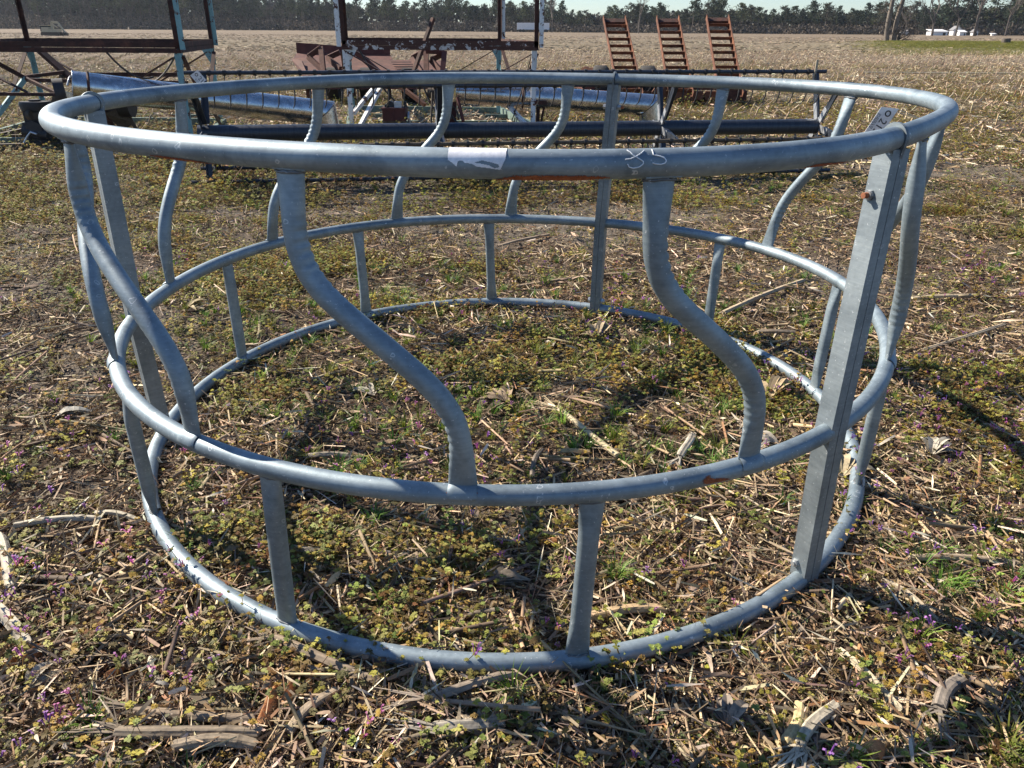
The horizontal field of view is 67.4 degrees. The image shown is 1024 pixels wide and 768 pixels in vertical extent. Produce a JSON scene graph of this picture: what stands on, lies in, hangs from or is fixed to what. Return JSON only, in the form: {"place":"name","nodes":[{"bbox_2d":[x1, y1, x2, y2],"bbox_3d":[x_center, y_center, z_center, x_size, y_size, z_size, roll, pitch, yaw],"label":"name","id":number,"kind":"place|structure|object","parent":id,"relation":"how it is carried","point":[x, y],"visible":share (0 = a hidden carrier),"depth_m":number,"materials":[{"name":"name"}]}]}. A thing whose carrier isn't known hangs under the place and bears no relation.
{"place":"outdoors","nodes":[
{"label":"outdoors","id":0,"kind":"place"},
{"bbox_2d":[0,0,1012,28],"label":"sky","id":1,"kind":"structure","parent":0,"point":[594,6],"materials":[{"name":"white"}]},
{"bbox_2d":[0,27,1023,767],"bbox_3d":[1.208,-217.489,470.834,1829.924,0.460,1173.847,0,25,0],"label":"ground","id":2,"kind":"structure","parent":0,"point":[576,241],"depth_m":3.65,"materials":[{"name":"soil"}]},
{"bbox_2d":[0,532,16,587],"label":"corn stalk","id":3,"kind":"object","parent":2,"relation":"on","point":[4,541],"visible":0.76,"depth_m":1.94,"materials":[{"name":"plant"}]},
{"bbox_2d":[0,602,33,644],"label":"corn stalk","id":4,"kind":"object","parent":2,"relation":"on","point":[4,610],"visible":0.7,"depth_m":1.75,"materials":[{"name":"plant"}]},
{"bbox_2d":[0,99,60,151],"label":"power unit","id":5,"kind":"object","parent":2,"relation":"on","point":[31,128],"visible":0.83,"depth_m":8.44,"materials":[{"name":"black metal"}]},
{"bbox_2d":[21,643,42,667],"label":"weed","id":6,"kind":"object","parent":2,"relation":"on","point":[37,656],"visible":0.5,"depth_m":1.66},
{"bbox_2d":[25,661,71,687],"bbox_3d":[-0.995,0.613,1.636,0.066,0.024,0.085,22,33,38],"label":"corn husk","id":7,"kind":"object","parent":2,"relation":"on","point":[38,668],"visible":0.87,"depth_m":1.63,"materials":[{"name":"plant"}]},
{"bbox_2d":[39,21,68,35],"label":"excavator","id":8,"kind":"object","parent":2,"relation":"on","point":[48,30],"visible":0.91,"depth_m":101.41,"materials":[{"name":"metal"}]},
{"bbox_2d":[12,514,103,528],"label":"corn stalk","id":9,"kind":"object","parent":2,"relation":"on","point":[80,518],"visible":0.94,"depth_m":2.12,"materials":[{"name":"plant"}]},
{"bbox_2d":[55,406,91,419],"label":"corn husk","id":10,"kind":"object","parent":2,"relation":"on","point":[69,410],"visible":0.97,"depth_m":2.72,"materials":[{"name":"plant"}]},
{"bbox_2d":[0,0,226,144],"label":"hopper frame","id":11,"kind":"object","parent":2,"relation":"on","point":[178,45],"visible":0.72,"depth_m":8.85,"materials":[{"name":"teal paint"}]},
{"bbox_2d":[103,667,123,685],"bbox_3d":[-0.852,0.623,1.643,0.031,0.032,0.033,12,28,24],"label":"corn cob","id":12,"kind":"object","parent":2,"relation":"on","point":[107,674],"visible":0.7,"depth_m":1.63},
{"bbox_2d":[101,0,139,29],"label":"pine tree","id":13,"kind":"object","parent":2,"relation":"on","point":[119,3],"visible":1,"depth_m":266.39,"materials":[{"name":"green plant"}]},
{"bbox_2d":[141,0,167,29],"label":"pine tree","id":14,"kind":"object","parent":2,"relation":"on","point":[149,3],"visible":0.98,"depth_m":269.21,"materials":[{"name":"green plant"}]},
{"bbox_2d":[55,698,263,738],"bbox_3d":[-0.680,0.664,1.505,0.388,0.047,0.086,0,25,0],"label":"corn stalk","id":15,"kind":"object","parent":2,"relation":"on","point":[123,731],"visible":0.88,"depth_m":1.48,"materials":[{"name":"plant"}]},
{"bbox_2d":[70,685,257,724],"bbox_3d":[-0.697,0.647,1.552,0.379,0.038,0.114,0,25,0],"label":"corn stalk","id":16,"kind":"object","parent":2,"relation":"on","point":[199,716],"visible":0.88,"depth_m":1.52,"materials":[{"name":"plant"}]},
{"bbox_2d":[0,0,360,30],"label":"woodland edge","id":17,"kind":"object","parent":2,"relation":"on","point":[271,2],"visible":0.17,"depth_m":286.74,"materials":[{"name":"green plant"}]},
{"bbox_2d":[51,70,338,128],"bbox_3d":[-3.684,-3.324,9.157,3.076,0.863,1.018,-13,28,-26],"label":"auger tube","id":18,"kind":"object","parent":2,"relation":"on","point":[87,81],"visible":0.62,"depth_m":8.87,"materials":[{"name":"silver metal"}]},
{"bbox_2d":[81,106,136,127],"bbox_3d":[-4.861,-3.257,9.229,0.741,0.468,0.521,0,25,0],"label":"gearbox","id":19,"kind":"object","parent":18,"relation":"attached to","point":[119,117],"visible":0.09,"depth_m":9.08,"materials":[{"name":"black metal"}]},
{"bbox_2d":[187,0,204,29],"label":"pine tree","id":20,"kind":"object","parent":2,"relation":"on","point":[199,7],"visible":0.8,"depth_m":266.62,"materials":[{"name":"green plant"}]},
{"bbox_2d":[170,733,258,752],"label":"corn stalk","id":21,"kind":"object","parent":2,"relation":"on","point":[187,743],"visible":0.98,"depth_m":1.46,"materials":[{"name":"plant"}]},
{"bbox_2d":[256,685,280,728],"bbox_3d":[-0.492,0.655,1.563,0.032,0.033,0.102,0,25,0],"label":"corn cob","id":22,"kind":"object","parent":2,"relation":"on","point":[261,718],"visible":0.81,"depth_m":1.54,"materials":[{"name":"plant"}]},
{"bbox_2d":[279,0,300,26],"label":"pine tree","id":23,"kind":"object","parent":2,"relation":"on","point":[290,3],"visible":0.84,"depth_m":276.49,"materials":[{"name":"green plant"}]},
{"bbox_2d":[231,617,380,685],"bbox_3d":[-0.477,0.598,1.685,0.410,0.028,0.131,16,29,30],"label":"corn stalk","id":24,"kind":"object","parent":2,"relation":"on","point":[315,655],"visible":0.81,"depth_m":1.68,"materials":[{"name":"plant"}]},
{"bbox_2d":[283,687,340,735],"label":"corn stalk","id":25,"kind":"object","parent":2,"relation":"on","point":[317,699],"visible":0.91,"depth_m":1.55,"materials":[{"name":"plant"}]},
{"bbox_2d":[303,0,321,30],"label":"pine tree","id":26,"kind":"object","parent":2,"relation":"on","point":[311,6],"visible":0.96,"depth_m":268.24,"materials":[{"name":"green plant"}]},
{"bbox_2d":[303,451,348,458],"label":"corn stalk","id":27,"kind":"object","parent":2,"relation":"on","point":[324,454],"visible":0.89,"depth_m":2.48,"materials":[{"name":"plant"}]},
{"bbox_2d":[318,0,333,30],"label":"pine tree","id":28,"kind":"object","parent":2,"relation":"on","point":[327,6],"visible":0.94,"depth_m":267.13,"materials":[{"name":"green plant"}]},
{"bbox_2d":[350,383,378,395],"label":"corn husk","id":29,"kind":"object","parent":2,"relation":"on","point":[370,385],"visible":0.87,"depth_m":2.93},
{"bbox_2d":[291,43,446,102],"bbox_3d":[-2.795,-5.803,14.327,3.392,0.998,1.701,5,25,11],"label":"farm implement","id":30,"kind":"object","parent":2,"relation":"on","point":[307,56],"visible":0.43,"depth_m":14.25,"materials":[{"name":"red paint"}]},
{"bbox_2d":[367,0,383,30],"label":"pine tree","id":31,"kind":"object","parent":2,"relation":"on","point":[376,3],"visible":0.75,"depth_m":262.17,"materials":[{"name":"green plant"}]},
{"bbox_2d":[376,0,397,30],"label":"pine tree","id":32,"kind":"object","parent":2,"relation":"on","point":[385,6],"visible":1,"depth_m":258.66,"materials":[{"name":"green plant"}]},
{"bbox_2d":[381,101,410,122],"bbox_3d":[-1.515,-3.496,10.068,0.350,0.415,0.280,0,25,0],"label":"engine","id":33,"kind":"object","parent":2,"relation":"on","point":[394,112],"visible":0.83,"depth_m":9.94,"materials":[{"name":"red paint"}]},
{"bbox_2d":[396,0,414,30],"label":"pine tree","id":34,"kind":"object","parent":2,"relation":"on","point":[403,8],"visible":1,"depth_m":256.41,"materials":[{"name":"green plant"}]},
{"bbox_2d":[333,0,543,123],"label":"hopper frame","id":35,"kind":"object","parent":2,"relation":"on","point":[497,47],"visible":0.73,"depth_m":10.09,"materials":[{"name":"white paint"}]},
{"bbox_2d":[375,712,505,744],"bbox_3d":[-0.141,0.677,1.519,0.259,0.034,0.075,-4,25,-9],"label":"corn stalk","id":36,"kind":"object","parent":2,"relation":"on","point":[473,723],"visible":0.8,"depth_m":1.51,"materials":[{"name":"plant"}]},
{"bbox_2d":[369,670,520,715],"bbox_3d":[-0.142,0.632,1.613,0.340,0.038,0.075,-10,27,-20],"label":"corn stalk","id":37,"kind":"object","parent":2,"relation":"on","point":[461,687],"visible":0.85,"depth_m":1.59,"materials":[{"name":"plant"}]},
{"bbox_2d":[444,0,459,30],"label":"pine tree","id":38,"kind":"object","parent":2,"relation":"on","point":[455,5],"visible":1,"depth_m":254.94,"materials":[{"name":"green plant"}]},
{"bbox_2d":[458,0,471,31],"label":"pine tree","id":39,"kind":"object","parent":2,"relation":"on","point":[464,6],"visible":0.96,"depth_m":253.77,"materials":[{"name":"green plant"}]},
{"bbox_2d":[476,385,512,412],"bbox_3d":[-0.063,0.049,2.917,0.120,0.030,0.244,14,28,27],"label":"corn husk","id":40,"kind":"object","parent":2,"relation":"on","point":[500,395],"visible":0.89,"depth_m":2.91,"materials":[{"name":"plant"}]},
{"bbox_2d":[38,72,958,673],"bbox_3d":[0.058,-0.384,2.546,2.564,1.112,2.469,0,25,0],"label":"round bale feeder","id":41,"kind":"object","parent":2,"relation":"on","point":[658,172],"visible":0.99,"depth_m":1.68,"materials":[{"name":"metal"}]},
{"bbox_2d":[865,107,918,131],"bbox_3d":[1.048,-0.691,2.005,0.308,0.071,0.035,-11,27,-23],"label":"auction tag","id":42,"kind":"object","parent":41,"relation":"attached to","point":[883,117],"visible":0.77,"depth_m":1.96,"materials":[{"name":"plastic"}]},
{"bbox_2d":[490,564,530,585],"bbox_3d":[-0.010,0.489,1.933,0.080,0.019,0.089,-20,32,-37],"label":"corn husk","id":43,"kind":"object","parent":2,"relation":"on","point":[512,576],"visible":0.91,"depth_m":1.93,"materials":[{"name":"plant"}]},
{"bbox_2d":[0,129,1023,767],"bbox_3d":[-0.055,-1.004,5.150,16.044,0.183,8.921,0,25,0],"label":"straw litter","id":44,"kind":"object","parent":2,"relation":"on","point":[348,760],"visible":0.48,"depth_m":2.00,"materials":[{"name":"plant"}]},
{"bbox_2d":[93,510,143,523],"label":"corn stalk","id":45,"kind":"object","parent":44,"relation":"on","point":[120,514],"visible":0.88,"depth_m":2.17,"materials":[{"name":"plant"}]},
{"bbox_2d":[767,700,840,767],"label":"corn stalk","id":46,"kind":"object","parent":44,"relation":"on","point":[808,728],"visible":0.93,"depth_m":1.48,"materials":[{"name":"plant"}]},
{"bbox_2d":[907,553,1023,566],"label":"corn stalk","id":47,"kind":"object","parent":44,"relation":"on","point":[985,559],"visible":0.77,"depth_m":2.01,"materials":[{"name":"plant"}]},
{"bbox_2d":[0,186,1023,767],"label":"henbit","id":48,"kind":"object","parent":2,"relation":"on","point":[338,546],"visible":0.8,"depth_m":2.23,"materials":[{"name":"green plant"}]},
{"bbox_2d":[762,375,800,397],"bbox_3d":[1.024,0.003,2.953,0.146,0.071,0.135,0,25,0],"label":"corn husk","id":49,"kind":"object","parent":48,"relation":"on","point":[777,380],"visible":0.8,"depth_m":2.92,"materials":[{"name":"plant"}]},
{"bbox_2d":[0,159,1023,767],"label":"chickweed","id":50,"kind":"object","parent":2,"relation":"on","point":[630,583],"visible":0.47,"depth_m":2.48,"materials":[{"name":"green plant"}]},
{"bbox_2d":[0,56,1023,214],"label":"weed carpet","id":51,"kind":"object","parent":2,"relation":"on","point":[241,196],"visible":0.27,"depth_m":7.54,"materials":[{"name":"green plant"}]},
{"bbox_2d":[170,60,853,186],"bbox_3d":[0.122,-2.398,6.992,5.913,1.015,0.971,-3,25,-7],"label":"harvester reel","id":52,"kind":"object","parent":2,"relation":"on","point":[666,129],"visible":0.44,"depth_m":6.87,"materials":[{"name":"black metal"}]},
{"bbox_2d":[0,177,1023,767],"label":"weed stems","id":53,"kind":"object","parent":2,"relation":"on","point":[500,481],"visible":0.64,"depth_m":2.24,"materials":[{"name":"plant"}]},
{"bbox_2d":[0,46,1023,171],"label":"straw litter","id":54,"kind":"object","parent":2,"relation":"on","point":[999,147],"visible":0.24,"depth_m":14.80,"materials":[{"name":"plant"}]},
{"bbox_2d":[0,46,1023,141],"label":"corn stubble","id":55,"kind":"object","parent":2,"relation":"on","point":[293,54],"visible":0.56,"depth_m":27.67,"materials":[{"name":"plant"}]},
{"bbox_2d":[0,13,1023,35],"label":"brush","id":56,"kind":"object","parent":2,"relation":"on","point":[648,29],"visible":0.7,"depth_m":253.46,"materials":[{"name":"green plant"}]},
{"bbox_2d":[0,0,1023,34],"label":"woodland","id":57,"kind":"object","parent":2,"relation":"on","point":[381,19],"visible":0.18,"depth_m":272.08,"materials":[{"name":"green plant"}]},
{"bbox_2d":[0,32,1023,55],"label":"field residue","id":58,"kind":"object","parent":2,"relation":"on","point":[571,43],"visible":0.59,"depth_m":74.60},
{"bbox_2d":[0,138,1023,767],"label":"grass tufts","id":59,"kind":"object","parent":2,"relation":"on","point":[714,458],"visible":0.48,"depth_m":2.68,"materials":[{"name":"green plant"}]},
{"bbox_2d":[505,2,522,31],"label":"pine tree","id":60,"kind":"object","parent":2,"relation":"on","point":[510,10],"visible":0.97,"depth_m":248.12,"materials":[{"name":"green plant"}]},
{"bbox_2d":[497,233,549,247],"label":"corn stalk","id":61,"kind":"object","parent":2,"relation":"on","point":[517,240],"visible":0.99,"depth_m":5.05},
{"bbox_2d":[515,1,534,22],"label":"pine tree","id":62,"kind":"object","parent":2,"relation":"on","point":[524,6],"visible":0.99,"depth_m":245.06,"materials":[{"name":"green plant"}]},
{"bbox_2d":[517,23,548,31],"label":"box trailer","id":63,"kind":"object","parent":2,"relation":"on","point":[522,27],"visible":0.65,"depth_m":241.82,"materials":[{"name":"white"}]},
{"bbox_2d":[529,448,543,478],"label":"corn stalk","id":64,"kind":"object","parent":2,"relation":"on","point":[534,460],"visible":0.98,"depth_m":2.44,"materials":[{"name":"plant"}]},
{"bbox_2d":[427,87,660,122],"bbox_3d":[0.455,-3.720,10.307,3.183,0.645,0.476,0,25,0],"label":"auger tube","id":65,"kind":"object","parent":2,"relation":"on","point":[642,109],"visible":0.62,"depth_m":10.18,"materials":[{"name":"silver metal"}]},
{"bbox_2d":[557,448,589,454],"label":"corn stalk","id":66,"kind":"object","parent":2,"relation":"on","point":[566,450],"visible":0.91,"depth_m":2.52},
{"bbox_2d":[531,396,619,457],"bbox_3d":[0.256,0.131,2.713,0.163,0.030,0.477,-18,31,-34],"label":"corn stalk","id":67,"kind":"object","parent":2,"relation":"on","point":[580,425],"visible":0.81,"depth_m":2.66,"materials":[{"name":"plant"}]},
{"bbox_2d":[516,271,635,287],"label":"corn stalk","id":68,"kind":"object","parent":2,"relation":"on","point":[539,282],"visible":0.69,"depth_m":4.31,"materials":[{"name":"plant"}]},
{"bbox_2d":[580,320,613,338],"bbox_3d":[0.385,-0.251,3.473,0.163,0.066,0.129,0,25,0],"label":"corn husk","id":69,"kind":"object","parent":2,"relation":"on","point":[598,325],"visible":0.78,"depth_m":3.45,"materials":[{"name":"plant"}]},
{"bbox_2d":[591,603,667,620],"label":"corn stalk","id":70,"kind":"object","parent":2,"relation":"on","point":[643,608],"visible":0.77,"depth_m":1.83,"materials":[{"name":"plant"}]},
{"bbox_2d":[622,2,638,26],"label":"pine tree","id":71,"kind":"object","parent":2,"relation":"on","point":[630,9],"visible":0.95,"depth_m":237.31,"materials":[{"name":"green plant"}]},
{"bbox_2d":[650,2,670,30],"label":"pine tree","id":72,"kind":"object","parent":2,"relation":"on","point":[661,9],"visible":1,"depth_m":232.28,"materials":[{"name":"green plant"}]},
{"bbox_2d":[575,14,746,100],"bbox_3d":[2.390,-6.241,14.665,3.795,1.539,2.729,0,25,0],"label":"ramp trailer","id":73,"kind":"object","parent":2,"relation":"on","point":[671,22],"visible":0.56,"depth_m":14.48,"materials":[{"name":"red paint"}]},
{"bbox_2d":[666,432,695,468],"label":"corn stalk","id":74,"kind":"object","parent":2,"relation":"on","point":[686,445],"visible":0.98,"depth_m":2.52,"materials":[{"name":"plant"}]},
{"bbox_2d":[685,0,704,30],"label":"pine tree","id":75,"kind":"object","parent":2,"relation":"on","point":[696,6],"visible":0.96,"depth_m":232.33,"materials":[{"name":"green plant"}]},
{"bbox_2d":[697,2,717,31],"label":"pine tree","id":76,"kind":"object","parent":2,"relation":"on","point":[708,8],"visible":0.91,"depth_m":229.65,"materials":[{"name":"green plant"}]},
{"bbox_2d":[701,0,727,27],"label":"pine tree","id":77,"kind":"object","parent":2,"relation":"on","point":[714,2],"visible":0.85,"depth_m":229.78,"materials":[{"name":"green plant"}]},
{"bbox_2d":[713,693,747,725],"bbox_3d":[0.444,0.659,1.563,0.068,0.032,0.073,16,29,30],"label":"corn husk","id":78,"kind":"object","parent":2,"relation":"on","point":[737,708],"visible":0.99,"depth_m":1.55,"materials":[{"name":"plant"}]},
{"bbox_2d":[731,2,752,33],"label":"pine tree","id":79,"kind":"object","parent":2,"relation":"on","point":[740,13],"visible":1,"depth_m":225.60,"materials":[{"name":"green plant"}]},
{"bbox_2d":[752,6,765,33],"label":"pine tree","id":80,"kind":"object","parent":2,"relation":"on","point":[758,10],"visible":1,"depth_m":223.95,"materials":[{"name":"green plant"}]},
{"bbox_2d":[717,278,804,315],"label":"corn stalk","id":81,"kind":"object","parent":2,"relation":"on","point":[743,303],"visible":0.94,"depth_m":3.93,"materials":[{"name":"plant"}]},
{"bbox_2d":[761,430,778,448],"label":"corn husk","id":82,"kind":"object","parent":2,"relation":"on","point":[770,437],"visible":0.53,"depth_m":2.58,"materials":[{"name":"plant"}]},
{"bbox_2d":[756,329,795,333],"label":"corn stalk","id":83,"kind":"object","parent":2,"relation":"on","point":[776,330],"visible":0.98,"depth_m":3.54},
{"bbox_2d":[778,700,807,751],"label":"corn stalk","id":84,"kind":"object","parent":2,"relation":"on","point":[789,735],"visible":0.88,"depth_m":1.50,"materials":[{"name":"plant"}]},
{"bbox_2d":[804,0,825,33],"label":"pine tree","id":85,"kind":"object","parent":2,"relation":"on","point":[814,5],"visible":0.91,"depth_m":223.81,"materials":[{"name":"green plant"}]},
{"bbox_2d":[815,2,836,33],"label":"pine tree","id":86,"kind":"object","parent":2,"relation":"on","point":[828,6],"visible":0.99,"depth_m":220.08,"materials":[{"name":"green plant"}]},
{"bbox_2d":[838,454,877,477],"bbox_3d":[1.055,0.245,2.434,0.109,0.062,0.180,-13,28,-26],"label":"corn husk","id":87,"kind":"object","parent":2,"relation":"on","point":[844,462],"visible":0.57,"depth_m":2.41,"materials":[{"name":"plant"}]},
{"bbox_2d":[857,3,876,32],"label":"pine tree","id":88,"kind":"object","parent":2,"relation":"on","point":[868,9],"visible":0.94,"depth_m":220.71,"materials":[{"name":"green plant"}]},
{"bbox_2d":[835,647,903,710],"bbox_3d":[0.765,0.628,1.645,0.023,0.022,0.190,-8,26,-18],"label":"corn stalk","id":89,"kind":"object","parent":2,"relation":"on","point":[852,660],"visible":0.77,"depth_m":1.63,"materials":[{"name":"plant"}]},
{"bbox_2d":[862,740,885,764],"bbox_3d":[0.696,0.701,1.470,0.047,0.043,0.040,-17,30,-32],"label":"stone","id":90,"kind":"object","parent":2,"relation":"on","point":[877,746],"visible":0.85,"depth_m":1.46,"materials":[{"name":"stone"}]},
{"bbox_2d":[870,0,925,40],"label":"slender tree","id":91,"kind":"object","parent":2,"relation":"on","point":[896,23],"visible":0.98,"depth_m":69.47,"materials":[{"name":"brown plant"}]},
{"bbox_2d":[881,577,940,623],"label":"corn stalk","id":92,"kind":"object","parent":2,"relation":"on","point":[911,594],"visible":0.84,"depth_m":1.87,"materials":[{"name":"plant"}]},
{"bbox_2d":[901,1,925,34],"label":"pine tree","id":93,"kind":"object","parent":2,"relation":"on","point":[915,11],"visible":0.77,"depth_m":214.69,"materials":[{"name":"green plant"}]},
{"bbox_2d":[913,4,934,34],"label":"pine tree","id":94,"kind":"object","parent":2,"relation":"on","point":[923,19],"visible":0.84,"depth_m":212.46,"materials":[{"name":"green plant"}]},
{"bbox_2d":[885,673,968,749],"bbox_3d":[0.889,0.652,1.567,0.191,0.031,0.154,-12,28,-25],"label":"corn stalk","id":95,"kind":"object","parent":2,"relation":"on","point":[940,700],"visible":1,"depth_m":1.57,"materials":[{"name":"plant"}]},
{"bbox_2d":[909,0,946,35],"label":"bare tree","id":96,"kind":"object","parent":2,"relation":"on","point":[933,22],"visible":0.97,"depth_m":184.80,"materials":[{"name":"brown plant"}]},
{"bbox_2d":[839,40,1023,55],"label":"bank grass","id":97,"kind":"structure","parent":2,"relation":"on","point":[954,44],"depth_m":54.66,"materials":[{"name":"green plant"}]},
{"bbox_2d":[921,436,955,453],"bbox_3d":[1.436,0.197,2.580,0.106,0.043,0.108,7,26,13],"label":"corn husk","id":98,"kind":"object","parent":2,"relation":"on","point":[932,443],"visible":0.91,"depth_m":2.56,"materials":[{"name":"plant"}]},
{"bbox_2d":[911,293,976,299],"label":"corn stalk","id":99,"kind":"object","parent":2,"relation":"on","point":[948,296],"visible":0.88,"depth_m":3.94,"materials":[{"name":"plant"}]},
{"bbox_2d":[928,0,971,34],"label":"pine tree","id":100,"kind":"object","parent":2,"relation":"on","point":[950,11],"visible":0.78,"depth_m":211.63,"materials":[{"name":"green plant"}]},
{"bbox_2d":[945,0,971,35],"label":"bare tree","id":101,"kind":"object","parent":2,"relation":"on","point":[957,3],"visible":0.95,"depth_m":190.80,"materials":[{"name":"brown plant"}]},
{"bbox_2d":[921,323,1005,351],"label":"corn stalk","id":102,"kind":"object","parent":2,"relation":"on","point":[970,334],"visible":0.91,"depth_m":3.48,"materials":[{"name":"plant"}]},
{"bbox_2d":[944,0,988,30],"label":"pine tree","id":103,"kind":"object","parent":2,"relation":"on","point":[968,13],"visible":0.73,"depth_m":212.52,"materials":[{"name":"green plant"}]},
{"bbox_2d":[979,0,1010,34],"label":"pine tree","id":104,"kind":"object","parent":2,"relation":"on","point":[996,3],"visible":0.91,"depth_m":211.93,"materials":[{"name":"green plant"}]},
{"bbox_2d":[998,517,1020,536],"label":"husk","id":105,"kind":"object","parent":2,"relation":"on","point":[1012,525],"visible":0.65,"depth_m":2.15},
{"bbox_2d":[1004,0,1023,35],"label":"bare tree","id":106,"kind":"object","parent":2,"relation":"on","point":[1013,12],"visible":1,"depth_m":193.49,"materials":[{"name":"brown plant"}]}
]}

